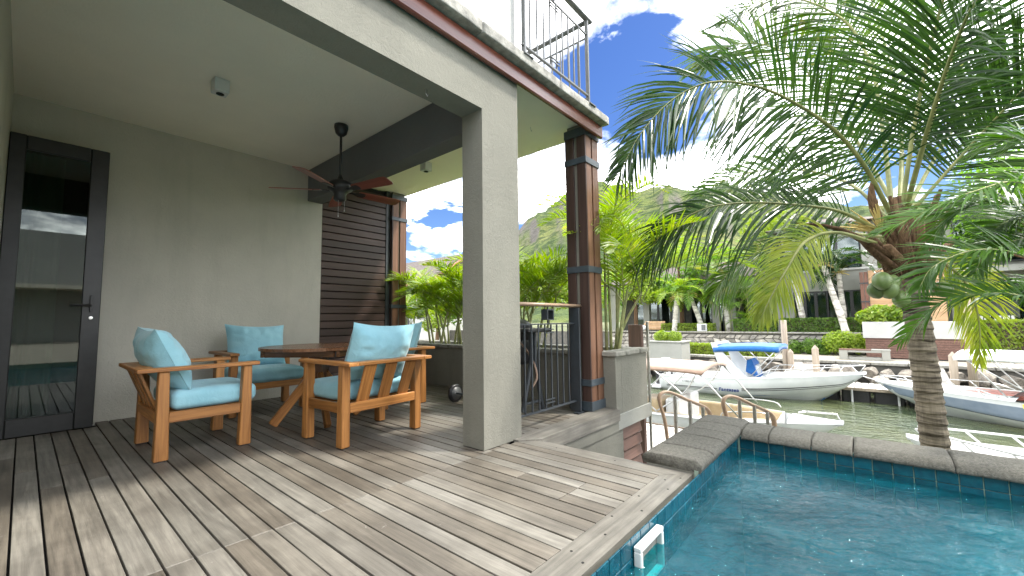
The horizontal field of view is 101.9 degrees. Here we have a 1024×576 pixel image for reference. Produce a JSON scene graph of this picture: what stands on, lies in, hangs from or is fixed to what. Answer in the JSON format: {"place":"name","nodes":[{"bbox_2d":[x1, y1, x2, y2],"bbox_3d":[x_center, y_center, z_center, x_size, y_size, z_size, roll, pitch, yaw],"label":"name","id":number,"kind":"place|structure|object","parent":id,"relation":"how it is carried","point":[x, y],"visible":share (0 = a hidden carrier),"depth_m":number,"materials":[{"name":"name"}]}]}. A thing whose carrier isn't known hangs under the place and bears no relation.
{"place":"outdoors","nodes":[
{"label":"outdoors","id":0,"kind":"place"},
{"bbox_2d":[421,306,453,339],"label":"tree","id":1,"kind":"object","parent":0,"point":[434,324],"visible":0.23,"depth_m":31.45,"materials":[{"name":"green plant"}]},
{"bbox_2d":[531,322,619,330],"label":"garden ground","id":2,"kind":"structure","parent":0,"point":[565,327],"depth_m":54.48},
{"bbox_2d":[406,254,462,339],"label":"white house","id":3,"kind":"structure","parent":2,"relation":"on","point":[419,267],"depth_m":36.73,"materials":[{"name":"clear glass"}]},
{"bbox_2d":[441,291,462,326],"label":"tree","id":4,"kind":"object","parent":2,"relation":"on","point":[452,320],"depth_m":30.80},
{"bbox_2d":[530,267,603,311],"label":"tree","id":5,"kind":"object","parent":2,"relation":"on","point":[559,301],"visible":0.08,"depth_m":29.81,"materials":[{"name":"green plant"}]},
{"bbox_2d":[601,248,649,310],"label":"tree","id":6,"kind":"object","parent":2,"relation":"on","point":[602,293],"visible":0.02,"depth_m":37.55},
{"bbox_2d":[618,265,660,324],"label":"tree","id":7,"kind":"object","parent":2,"relation":"on","point":[634,295],"visible":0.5,"depth_m":26.77,"materials":[{"name":"green plant"}]},
{"bbox_2d":[644,321,664,330],"bbox_3d":[9.015,2.429,25.769,1.430,0.730,0.715,-4,-6,40],"label":"outdoor sofa","id":8,"kind":"object","parent":2,"relation":"on","point":[654,325],"visible":0.44,"depth_m":25.52,"materials":[{"name":"fabric"}]},
{"bbox_2d":[450,330,865,354],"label":"retaining wall","id":9,"kind":"structure","parent":2,"relation":"on","point":[729,336],"depth_m":22.01,"materials":[{"name":"stone"}]},
{"bbox_2d":[697,324,707,330],"bbox_3d":[10.643,2.199,23.180,0.500,0.410,0.360,-4,-6,40],"label":"meter box","id":10,"kind":"object","parent":9,"relation":"on","point":[701,327],"visible":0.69,"depth_m":23.05,"materials":[{"name":"white plastic"}]},
{"bbox_2d":[733,318,777,331],"bbox_3d":[12.690,1.950,21.671,2.028,0.815,0.912,-4,-6,40],"label":"hedge","id":11,"kind":"object","parent":9,"relation":"on","point":[740,325],"visible":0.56,"depth_m":21.62,"materials":[{"name":"plant"}]},
{"bbox_2d":[646,276,705,330],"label":"coconut palm","id":12,"kind":"object","parent":2,"relation":"on","point":[676,303],"visible":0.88,"depth_m":23.98,"materials":[{"name":"green plant"}]},
{"bbox_2d":[650,253,710,323],"bbox_3d":[10.490,0.319,25.685,3.591,4.945,3.712,-1,-4,-1],"label":"tree","id":13,"kind":"object","parent":2,"relation":"on","point":[692,274],"visible":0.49,"depth_m":25.34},
{"bbox_2d":[658,279,717,323],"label":"coconut palm","id":14,"kind":"object","parent":2,"relation":"on","point":[690,301],"visible":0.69,"depth_m":23.88,"materials":[{"name":"green plant"}]},
{"bbox_2d":[649,242,726,266],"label":"tree","id":15,"kind":"object","parent":2,"relation":"on","point":[677,254],"visible":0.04,"depth_m":34.17,"materials":[{"name":"green plant"}]},
{"bbox_2d":[660,323,716,330],"bbox_3d":[10.166,2.292,24.000,2.940,0.644,1.055,-4,-6,40],"label":"hedge","id":16,"kind":"object","parent":2,"relation":"on","point":[685,327],"visible":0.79,"depth_m":23.68,"materials":[{"name":"plant"}]},
{"bbox_2d":[656,239,744,267],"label":"tree","id":17,"kind":"object","parent":2,"relation":"on","point":[715,244],"visible":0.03,"depth_m":49.88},
{"bbox_2d":[684,247,745,330],"bbox_3d":[11.935,0.151,24.085,3.205,5.019,3.250,2,-5,-32],"label":"coconut palm","id":18,"kind":"object","parent":2,"relation":"on","point":[726,316],"visible":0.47,"depth_m":23.75,"materials":[{"name":"green plant"}]},
{"bbox_2d":[685,281,765,331],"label":"areca palm","id":19,"kind":"object","parent":2,"relation":"on","point":[738,304],"visible":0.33,"depth_m":23.52,"materials":[{"name":"green plant"}]},
{"bbox_2d":[726,310,779,324],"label":"areca palm","id":20,"kind":"object","parent":2,"relation":"on","point":[744,314],"visible":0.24,"depth_m":22.11,"materials":[{"name":"green plant"}]},
{"bbox_2d":[718,276,795,318],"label":"areca palm","id":21,"kind":"object","parent":2,"relation":"on","point":[743,284],"visible":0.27,"depth_m":23.09,"materials":[{"name":"green plant"}]},
{"bbox_2d":[730,208,821,274],"bbox_3d":[19.558,-1.686,30.658,6.198,9.492,6.969,-4,-6,40],"label":"tree","id":22,"kind":"object","parent":2,"relation":"on","point":[771,224],"visible":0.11,"depth_m":30.15,"materials":[{"name":"green plant"}]},
{"bbox_2d":[760,255,822,317],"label":"coconut palm","id":23,"kind":"object","parent":2,"relation":"on","point":[801,313],"visible":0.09,"depth_m":20.82,"materials":[{"name":"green plant"}]},
{"bbox_2d":[780,317,861,332],"bbox_3d":[14.780,1.783,19.968,3.128,0.832,1.045,-4,-6,40],"label":"hedge","id":24,"kind":"object","parent":2,"relation":"on","point":[816,324],"visible":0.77,"depth_m":19.69,"materials":[{"name":"plant"}]},
{"bbox_2d":[797,246,869,332],"bbox_3d":[14.969,0.389,19.645,3.512,5.025,3.563,-4,-6,40],"label":"coconut palm","id":25,"kind":"object","parent":2,"relation":"on","point":[842,320],"visible":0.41,"depth_m":19.14,"materials":[{"name":"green plant"}]},
{"bbox_2d":[808,251,875,317],"bbox_3d":[15.678,0.266,20.025,3.188,4.060,3.212,-4,-6,40],"label":"coconut palm","id":26,"kind":"object","parent":2,"relation":"on","point":[838,264],"visible":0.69,"depth_m":19.85,"materials":[{"name":"green plant"}]},
{"bbox_2d":[765,216,947,332],"bbox_3d":[18.422,-0.681,22.855,6.600,6.300,8.460,-4,-6,40],"label":"villa","id":27,"kind":"object","parent":2,"relation":"on","point":[856,281],"visible":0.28,"depth_m":21.09,"materials":[{"name":"paint"}]},
{"bbox_2d":[793,291,827,317],"bbox_3d":[15.870,1.310,22.026,1.444,2.218,0.175,-4,-6,40],"label":"window","id":28,"kind":"structure","parent":27,"relation":"in","point":[813,305],"depth_m":21.91,"materials":[{"name":"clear glass"}]},
{"bbox_2d":[790,236,861,270],"bbox_3d":[16.397,-1.739,21.782,2.922,1.688,0.175,-4,-6,40],"label":"window","id":29,"kind":"structure","parent":27,"relation":"in","point":[846,242],"depth_m":21.24,"materials":[{"name":"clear glass"}]},
{"bbox_2d":[827,290,862,332],"bbox_3d":[16.983,1.224,21.082,1.476,2.218,0.175,-4,-6,40],"label":"window","id":30,"kind":"structure","parent":27,"relation":"in","point":[852,304],"depth_m":20.98,"materials":[{"name":"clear glass"}]},
{"bbox_2d":[940,143,1023,261],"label":"tree","id":31,"kind":"object","parent":2,"relation":"on","point":[1020,186],"visible":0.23,"depth_m":16.78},
{"bbox_2d":[601,262,785,331],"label":"veranda house","id":32,"kind":"structure","parent":0,"point":[654,312],"depth_m":27.73,"materials":[{"name":"white glass"}]},
{"bbox_2d":[633,297,684,330],"bbox_3d":[10.246,1.845,29.092,3.600,2.380,0.070,-4,-6,40],"label":"window","id":33,"kind":"structure","parent":32,"relation":"in","point":[658,317],"depth_m":29.02,"materials":[{"name":"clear glass"}]},
{"bbox_2d":[691,295,724,330],"bbox_3d":[12.948,1.635,26.799,2.700,2.380,0.070,-4,-6,40],"label":"window","id":34,"kind":"structure","parent":32,"relation":"in","point":[701,310],"depth_m":27.16,"materials":[{"name":"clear glass"}]},
{"bbox_2d":[406,0,1023,262],"label":"sky","id":35,"kind":"structure","parent":0,"point":[621,33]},
{"bbox_2d":[519,181,951,322],"bbox_3d":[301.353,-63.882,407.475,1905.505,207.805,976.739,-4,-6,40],"label":"mountain","id":36,"kind":"structure","parent":0,"point":[533,239],"depth_m":383.27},
{"bbox_2d":[647,374,1023,447],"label":"canal water","id":37,"kind":"structure","parent":0,"point":[885,422],"depth_m":10.95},
{"bbox_2d":[646,358,843,432],"bbox_3d":[3.974,2.770,9.981,6.270,2.067,2.200,-4,-6,40],"label":"motorboat","id":38,"kind":"object","parent":37,"relation":"on","point":[783,418],"visible":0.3,"depth_m":9.23,"materials":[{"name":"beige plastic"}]},
{"bbox_2d":[647,341,866,399],"bbox_3d":[8.457,3.054,14.990,6.650,2.170,2.150,-5,-6,41],"label":"motorboat","id":39,"kind":"object","parent":37,"relation":"on","point":[752,378],"visible":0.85,"depth_m":14.08,"materials":[{"name":"white plastic"}]},
{"bbox_2d":[780,320,787,371],"bbox_3d":[10.479,3.033,15.865,0.220,3.600,0.220,-4,-6,40],"label":"piling","id":40,"kind":"object","parent":37,"relation":"in","point":[784,338],"visible":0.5,"depth_m":15.87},
{"bbox_2d":[787,349,793,371],"bbox_3d":[10.550,3.556,15.637,0.180,2.520,0.180,-4,-6,40],"label":"piling","id":41,"kind":"object","parent":37,"relation":"in","point":[790,355],"visible":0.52,"depth_m":15.64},
{"bbox_2d":[811,345,819,371],"bbox_3d":[11.192,3.437,15.229,0.200,2.680,0.200,-4,-6,40],"label":"piling","id":42,"kind":"object","parent":37,"relation":"in","point":[815,357],"visible":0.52,"depth_m":15.22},
{"bbox_2d":[826,382,914,406],"bbox_3d":[11.358,3.537,13.731,4.065,0.645,1.449,-4,-6,40],"label":"floating dock","id":43,"kind":"object","parent":37,"relation":"on","point":[854,391],"visible":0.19,"depth_m":13.15,"materials":[{"name":"white plastic"}]},
{"bbox_2d":[786,362,812,371],"bbox_3d":[10.589,3.088,15.293,0.800,0.499,2.680,-4,-6,40],"label":"gangway","id":44,"kind":"object","parent":43,"relation":"on","point":[799,364],"visible":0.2,"depth_m":15.68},
{"bbox_2d":[940,368,952,384],"bbox_3d":[13.234,2.883,13.048,0.750,0.499,2.680,-4,-6,40],"label":"gangway","id":45,"kind":"object","parent":43,"relation":"on","point":[943,373],"visible":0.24,"depth_m":13.08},
{"bbox_2d":[870,375,889,383],"bbox_3d":[12.809,3.388,14.456,0.532,0.690,0.753,-3,-5,26],"label":"boulder","id":46,"kind":"object","parent":37,"relation":"in","point":[872,381],"visible":0.2,"depth_m":14.32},
{"bbox_2d":[863,367,878,380],"bbox_3d":[12.770,3.055,14.835,0.433,0.514,0.558,1,-5,-16],"label":"boulder","id":47,"kind":"object","parent":46,"relation":"on","point":[872,372],"visible":0.71,"depth_m":14.68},
{"bbox_2d":[878,369,895,379],"bbox_3d":[13.096,3.066,14.505,0.496,0.477,0.432,-1,-4,6],"label":"boulder","id":48,"kind":"object","parent":46,"relation":"on","point":[887,372],"visible":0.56,"depth_m":14.40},
{"bbox_2d":[853,349,1023,427],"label":"motorboat","id":49,"kind":"object","parent":37,"relation":"on","point":[998,405],"visible":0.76,"depth_m":10.52,"materials":[{"name":"white plastic"}]},
{"bbox_2d":[948,352,959,385],"bbox_3d":[13.639,3.256,12.756,0.180,2.600,0.180,-4,-6,40],"label":"piling","id":50,"kind":"object","parent":37,"relation":"in","point":[953,369],"visible":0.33,"depth_m":12.75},
{"bbox_2d":[906,426,1023,458],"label":"motorboat","id":51,"kind":"object","parent":37,"relation":"on","point":[977,446],"visible":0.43,"depth_m":6.16,"materials":[{"name":"white plastic"}]},
{"bbox_2d":[959,270,978,386],"bbox_3d":[14.146,2.000,12.803,0.220,5.100,0.220,-4,-6,40],"label":"piling","id":52,"kind":"object","parent":37,"relation":"in","point":[972,375],"visible":0.05,"depth_m":12.73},
{"bbox_2d":[990,384,1023,390],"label":"boulder","id":53,"kind":"object","parent":37,"relation":"in","point":[1003,387],"visible":0.23,"depth_m":12.38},
{"bbox_2d":[978,369,995,387],"bbox_3d":[14.840,2.863,13.125,0.521,0.594,0.686,-1,-4,0],"label":"boulder","id":54,"kind":"object","parent":53,"relation":"on","point":[989,376],"visible":0.47,"depth_m":12.91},
{"bbox_2d":[998,374,1023,386],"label":"boulder","id":55,"kind":"object","parent":53,"relation":"on","point":[1019,381],"visible":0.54,"depth_m":12.58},
{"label":"boulder","id":56,"kind":"object","parent":37,"relation":"in","visible":0},
{"bbox_2d":[946,371,967,382],"bbox_3d":[14.439,2.914,13.474,0.509,0.440,0.518,-1,-4,7],"label":"boulder","id":57,"kind":"object","parent":56,"relation":"on","point":[963,376],"visible":0.39,"depth_m":13.25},
{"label":"boulder","id":58,"kind":"object","parent":37,"relation":"in","visible":0},
{"bbox_2d":[897,369,911,379],"bbox_3d":[13.665,3.032,14.146,0.840,0.553,0.501,-26,-1,28],"label":"boulder","id":59,"kind":"object","parent":58,"relation":"on","point":[906,372],"visible":0.29,"depth_m":14.15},
{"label":"boulder","id":60,"kind":"object","parent":37,"relation":"in","visible":0},
{"bbox_2d":[842,367,855,371],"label":"boulder","id":61,"kind":"object","parent":60,"relation":"on","point":[847,369],"visible":0.26,"depth_m":15.20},
{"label":"boulder","id":62,"kind":"object","parent":37,"relation":"in","visible":0},
{"bbox_2d":[768,362,782,371],"bbox_3d":[10.686,3.335,16.704,0.519,0.740,0.536,2,-5,-30],"label":"boulder","id":63,"kind":"object","parent":62,"relation":"on","point":[771,364],"visible":0.35,"depth_m":16.62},
{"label":"boulder","id":64,"kind":"object","parent":37,"relation":"in","visible":0},
{"bbox_2d":[759,360,768,371],"bbox_3d":[10.261,3.234,17.004,0.504,0.546,0.588,10,-5,33],"label":"boulder","id":65,"kind":"object","parent":64,"relation":"on","point":[764,365],"visible":0.31,"depth_m":16.78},
{"bbox_2d":[707,352,1023,367],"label":"path","id":66,"kind":"structure","parent":0,"point":[835,357],"depth_m":16.13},
{"bbox_2d":[690,342,774,356],"bbox_3d":[10.022,2.839,19.289,3.730,0.654,0.932,-4,-6,40],"label":"hedge","id":67,"kind":"object","parent":66,"relation":"on","point":[700,348],"visible":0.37,"depth_m":19.50,"materials":[{"name":"plant"}]},
{"bbox_2d":[788,337,831,354],"bbox_3d":[13.649,2.709,19.093,1.722,0.903,0.914,-4,-6,40],"label":"shrub","id":68,"kind":"object","parent":66,"relation":"on","point":[796,347],"visible":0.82,"depth_m":18.98,"materials":[{"name":"green plant"}]},
{"bbox_2d":[821,330,855,353],"bbox_3d":[14.422,2.388,18.342,1.214,1.100,1.034,-4,-6,40],"label":"shrub","id":69,"kind":"object","parent":66,"relation":"on","point":[839,338],"visible":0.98,"depth_m":18.18,"materials":[{"name":"green plant"}]},
{"bbox_2d":[848,333,865,354],"bbox_3d":[14.960,2.408,18.005,0.800,0.959,0.825,-4,-6,40],"label":"shrub","id":70,"kind":"object","parent":66,"relation":"on","point":[859,343],"visible":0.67,"depth_m":17.83,"materials":[{"name":"green plant"}]},
{"bbox_2d":[839,348,890,360],"bbox_3d":[13.873,2.617,16.350,1.550,0.425,0.522,-4,-6,40],"label":"bench","id":71,"kind":"object","parent":66,"relation":"on","point":[843,354],"visible":1,"depth_m":16.18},
{"bbox_2d":[862,321,966,361],"bbox_3d":[15.880,2.077,16.519,2.910,1.480,0.900,-4,-6,40],"label":"brick planter","id":72,"kind":"object","parent":66,"relation":"on","point":[878,335],"visible":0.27,"depth_m":16.43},
{"bbox_2d":[854,304,902,324],"bbox_3d":[15.269,1.101,17.070,1.899,1.012,1.150,-4,-6,40],"label":"shrub","id":73,"kind":"object","parent":72,"relation":"in","point":[881,313],"visible":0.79,"depth_m":16.92,"materials":[{"name":"plant"}]},
{"bbox_2d":[973,318,1023,361],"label":"hedge","id":74,"kind":"object","parent":66,"relation":"on","point":[1018,343],"visible":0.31,"depth_m":15.00,"materials":[{"name":"plant"}]},
{"bbox_2d":[932,198,1023,320],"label":"house","id":75,"kind":"structure","parent":0,"point":[1016,263],"depth_m":18.05,"materials":[{"name":"grey glass"}]},
{"bbox_2d":[950,215,1023,263],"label":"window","id":76,"kind":"structure","parent":75,"relation":"in","point":[967,215],"depth_m":17.92,"materials":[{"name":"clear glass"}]},
{"bbox_2d":[958,277,1023,318],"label":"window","id":77,"kind":"structure","parent":75,"relation":"in","point":[993,302],"depth_m":18.13,"materials":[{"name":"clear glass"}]},
{"label":"ground","id":78,"kind":"structure","parent":0,"visible":0},
{"bbox_2d":[0,0,618,456],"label":"villa","id":79,"kind":"object","parent":78,"relation":"on","point":[144,170],"visible":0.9,"depth_m":3.69,"materials":[{"name":"beige paint"}]},
{"bbox_2d":[0,131,109,439],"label":"door","id":80,"kind":"structure","parent":79,"relation":"in","point":[55,210],"depth_m":3.62,"materials":[{"name":"black glass"}]},
{"bbox_2d":[211,76,229,97],"bbox_3d":[-2.475,-1.701,3.525,0.110,0.119,0.110,-4,-6,40],"label":"downlight","id":81,"kind":"object","parent":79,"relation":"attached to","point":[220,86],"visible":1,"depth_m":3.49,"materials":[{"name":"white plastic"}]},
{"bbox_2d":[268,122,399,216],"bbox_3d":[-1.749,-1.212,4.341,1.296,0.988,1.261,-4,-6,40],"label":"ceiling fan","id":82,"kind":"object","parent":79,"relation":"hanging from","point":[340,187],"visible":1,"depth_m":4.24,"materials":[{"name":"black plastic"}]},
{"bbox_2d":[0,383,692,575],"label":"deck","id":83,"kind":"structure","parent":79,"relation":"on","point":[393,493],"depth_m":2.17,"materials":[{"name":"wood"}]},
{"bbox_2d":[119,356,259,463],"bbox_3d":[-2.485,0.886,3.199,0.788,0.626,0.738,-4,-6,40],"label":"armchair","id":84,"kind":"object","parent":83,"relation":"on","point":[218,396],"visible":0.97,"depth_m":3.04,"materials":[{"name":"brown wood"}]},
{"bbox_2d":[133,327,191,389],"bbox_3d":[-2.601,0.519,3.096,0.600,0.500,0.257,-2,22,40],"label":"pillow","id":85,"kind":"object","parent":84,"relation":"on","point":[154,348],"visible":0.86,"depth_m":2.93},
{"bbox_2d":[208,350,308,418],"bbox_3d":[-2.726,0.990,4.505,0.744,0.626,0.788,-4,-6,40],"label":"armchair","id":86,"kind":"object","parent":83,"relation":"on","point":[284,376],"visible":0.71,"depth_m":4.32,"materials":[{"name":"brown wood"}]},
{"bbox_2d":[225,324,285,369],"bbox_3d":[-2.854,0.646,4.638,0.260,0.500,0.600,-27,-22,36],"label":"pillow","id":87,"kind":"object","parent":86,"relation":"on","point":[245,342],"visible":0.78,"depth_m":4.52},
{"bbox_2d":[258,343,360,427],"bbox_3d":[-1.838,0.902,3.944,1.000,0.705,1.000,-4,-6,40],"label":"table","id":88,"kind":"object","parent":83,"relation":"on","point":[325,351],"visible":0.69,"depth_m":3.69,"materials":[{"name":"brown wood"}]},
{"bbox_2d":[298,354,431,449],"bbox_3d":[-1.218,0.891,3.465,0.735,0.626,0.788,-4,-5,36],"label":"armchair","id":89,"kind":"object","parent":83,"relation":"on","point":[344,391],"visible":0.91,"depth_m":3.29,"materials":[{"name":"brown wood"}]},
{"bbox_2d":[344,322,414,380],"bbox_3d":[-1.089,0.521,3.396,0.263,0.500,0.600,21,7,35],"label":"pillow","id":90,"kind":"object","parent":89,"relation":"on","point":[370,342],"visible":0.75,"depth_m":3.25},
{"bbox_2d":[354,346,434,409],"bbox_3d":[-1.430,0.997,4.788,0.788,0.626,0.740,-4,-6,40],"label":"armchair","id":91,"kind":"object","parent":83,"relation":"on","point":[421,350],"visible":0.02,"depth_m":4.71,"materials":[{"name":"brown wood"}]},
{"bbox_2d":[407,322,421,353],"bbox_3d":[-1.327,0.660,4.941,0.600,0.500,0.252,-11,-34,37],"label":"pillow","id":92,"kind":"object","parent":91,"relation":"on","point":[416,334],"visible":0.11,"depth_m":4.80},
{"bbox_2d":[389,192,407,325],"bbox_3d":[-1.858,-0.037,6.628,0.214,2.974,0.293,-4,-6,40],"label":"clad post","id":93,"kind":"object","parent":83,"relation":"on","point":[398,222],"visible":0.54,"depth_m":6.58,"materials":[{"name":"brown wood"}]},
{"bbox_2d":[448,319,549,412],"bbox_3d":[-0.175,0.798,4.401,1.206,0.926,0.440,-4,-6,40],"label":"barbecue trolley","id":94,"kind":"object","parent":83,"relation":"on","point":[455,392],"visible":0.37,"depth_m":4.12,"materials":[{"name":"metal"}]},
{"bbox_2d":[520,302,584,417],"bbox_3d":[0.338,0.674,3.801,0.115,1.071,1.118,-4,-6,40],"label":"balustrade","id":95,"kind":"object","parent":83,"relation":"on","point":[574,362],"visible":0.9,"depth_m":3.95,"materials":[{"name":"metal"}]},
{"bbox_2d":[564,125,605,411],"bbox_3d":[0.770,-0.241,4.393,0.266,2.974,0.299,-4,-6,40],"label":"clad post","id":96,"kind":"object","parent":83,"relation":"on","point":[584,270],"visible":0.91,"depth_m":4.31,"materials":[{"name":"brown wood"}]},
{"bbox_2d":[319,188,389,375],"bbox_3d":[-2.298,-0.070,6.112,0.075,2.978,1.084,-4,-6,40],"label":"slat screen","id":97,"kind":"object","parent":79,"relation":"attached to","point":[355,260],"visible":0.6,"depth_m":6.08,"materials":[{"name":"brown wood"}]},
{"bbox_2d":[420,162,431,172],"bbox_3d":[-1.118,-1.571,5.406,0.110,0.119,0.110,-4,-6,40],"label":"downlight","id":98,"kind":"object","parent":79,"relation":"attached to","point":[425,167],"visible":0.93,"depth_m":5.38,"materials":[{"name":"white plastic"}]},
{"bbox_2d":[521,0,595,107],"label":"balustrade","id":99,"kind":"object","parent":79,"relation":"on","point":[583,16],"visible":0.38,"depth_m":3.99,"materials":[{"name":"metal"}]},
{"bbox_2d":[414,340,650,462],"bbox_3d":[-0.342,2.041,5.878,4.446,2.487,0.848,-4,-6,40],"label":"planter","id":100,"kind":"object","parent":78,"relation":"on","point":[625,383],"visible":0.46,"depth_m":4.64,"materials":[{"name":"concrete"}]},
{"bbox_2d":[406,292,434,324],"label":"areca palm","id":101,"kind":"object","parent":100,"relation":"in","point":[414,314],"visible":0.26,"depth_m":7.44,"materials":[{"name":"green plant"}]},
{"bbox_2d":[385,258,462,343],"bbox_3d":[-1.101,0.208,6.519,2.585,1.628,1.767,-4,-6,40],"label":"areca palm","id":102,"kind":"object","parent":100,"relation":"in","point":[443,299],"visible":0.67,"depth_m":6.31,"materials":[{"name":"green plant"}]},
{"bbox_2d":[442,245,610,346],"bbox_3d":[0.234,0.087,5.540,2.260,1.686,1.926,-4,-6,40],"label":"areca palm","id":103,"kind":"object","parent":100,"relation":"in","point":[546,272],"visible":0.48,"depth_m":5.21,"materials":[{"name":"green plant"}]},
{"bbox_2d":[535,171,759,349],"bbox_3d":[1.352,-0.249,5.207,2.186,2.285,2.490,0,-5,-14],"label":"areca palm","id":104,"kind":"object","parent":100,"relation":"in","point":[612,229],"visible":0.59,"depth_m":4.78,"materials":[{"name":"green plant"}]},
{"bbox_2d":[646,422,684,450],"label":"jetty","id":105,"kind":"object","parent":78,"relation":"on","point":[658,433],"visible":0.02,"depth_m":7.49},
{"bbox_2d":[628,322,652,463],"bbox_3d":[1.714,1.442,5.531,0.052,1.980,0.318,2,-5,-33],"label":"timber gate post","id":106,"kind":"object","parent":105,"relation":"on","point":[635,335],"visible":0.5,"depth_m":5.46,"materials":[{"name":"wood"}]},
{"bbox_2d":[657,390,711,438],"bbox_3d":[1.993,1.733,4.703,0.782,1.165,0.088,1,-5,-22],"label":"handrail","id":107,"kind":"object","parent":105,"relation":"on","point":[704,408],"visible":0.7,"depth_m":4.64,"materials":[{"name":"metal"}]},
{"bbox_2d":[721,394,776,425],"bbox_3d":[2.556,1.704,4.409,0.782,1.165,0.088,1,-5,-22],"label":"handrail","id":108,"kind":"object","parent":105,"relation":"on","point":[768,413],"visible":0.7,"depth_m":4.41,"materials":[{"name":"metal"}]},
{"bbox_2d":[649,340,690,359],"bbox_3d":[7.230,3.667,19.023,1.600,2.500,1.250,-4,-6,40],"label":"planter box","id":109,"kind":"object","parent":78,"relation":"on","point":[671,349],"visible":0.5,"depth_m":18.61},
{"bbox_2d":[653,330,682,340],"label":"shrub","id":110,"kind":"object","parent":109,"relation":"in","point":[666,336],"visible":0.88,"depth_m":18.99,"materials":[{"name":"green plant"}]},
{"bbox_2d":[591,414,1023,575],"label":"swimming pool","id":111,"kind":"structure","parent":78,"relation":"on","point":[704,450],"depth_m":2.67,"materials":[{"name":"tile"}]},
{"bbox_2d":[628,452,1023,575],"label":"pool water","id":112,"kind":"structure","parent":111,"relation":"in","point":[968,544],"depth_m":2.01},
{"bbox_2d":[598,0,1023,448],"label":"coconut palm","id":113,"kind":"object","parent":78,"relation":"on","point":[990,64],"visible":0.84,"depth_m":4.08,"materials":[{"name":"green plant"}]},
{"bbox_2d":[646,352,1023,386],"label":"quay wall","id":114,"kind":"structure","parent":78,"relation":"on","point":[896,368],"depth_m":15.00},
{"bbox_2d":[828,364,842,371],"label":"boulder","id":115,"kind":"object","parent":114,"relation":"on","point":[838,368],"visible":0.33,"depth_m":15.38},
{"bbox_2d":[863,117,1023,352],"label":"areca palm","id":116,"kind":"object","parent":78,"relation":"on","point":[989,241],"visible":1,"depth_m":2.39,"materials":[{"name":"green plant"}]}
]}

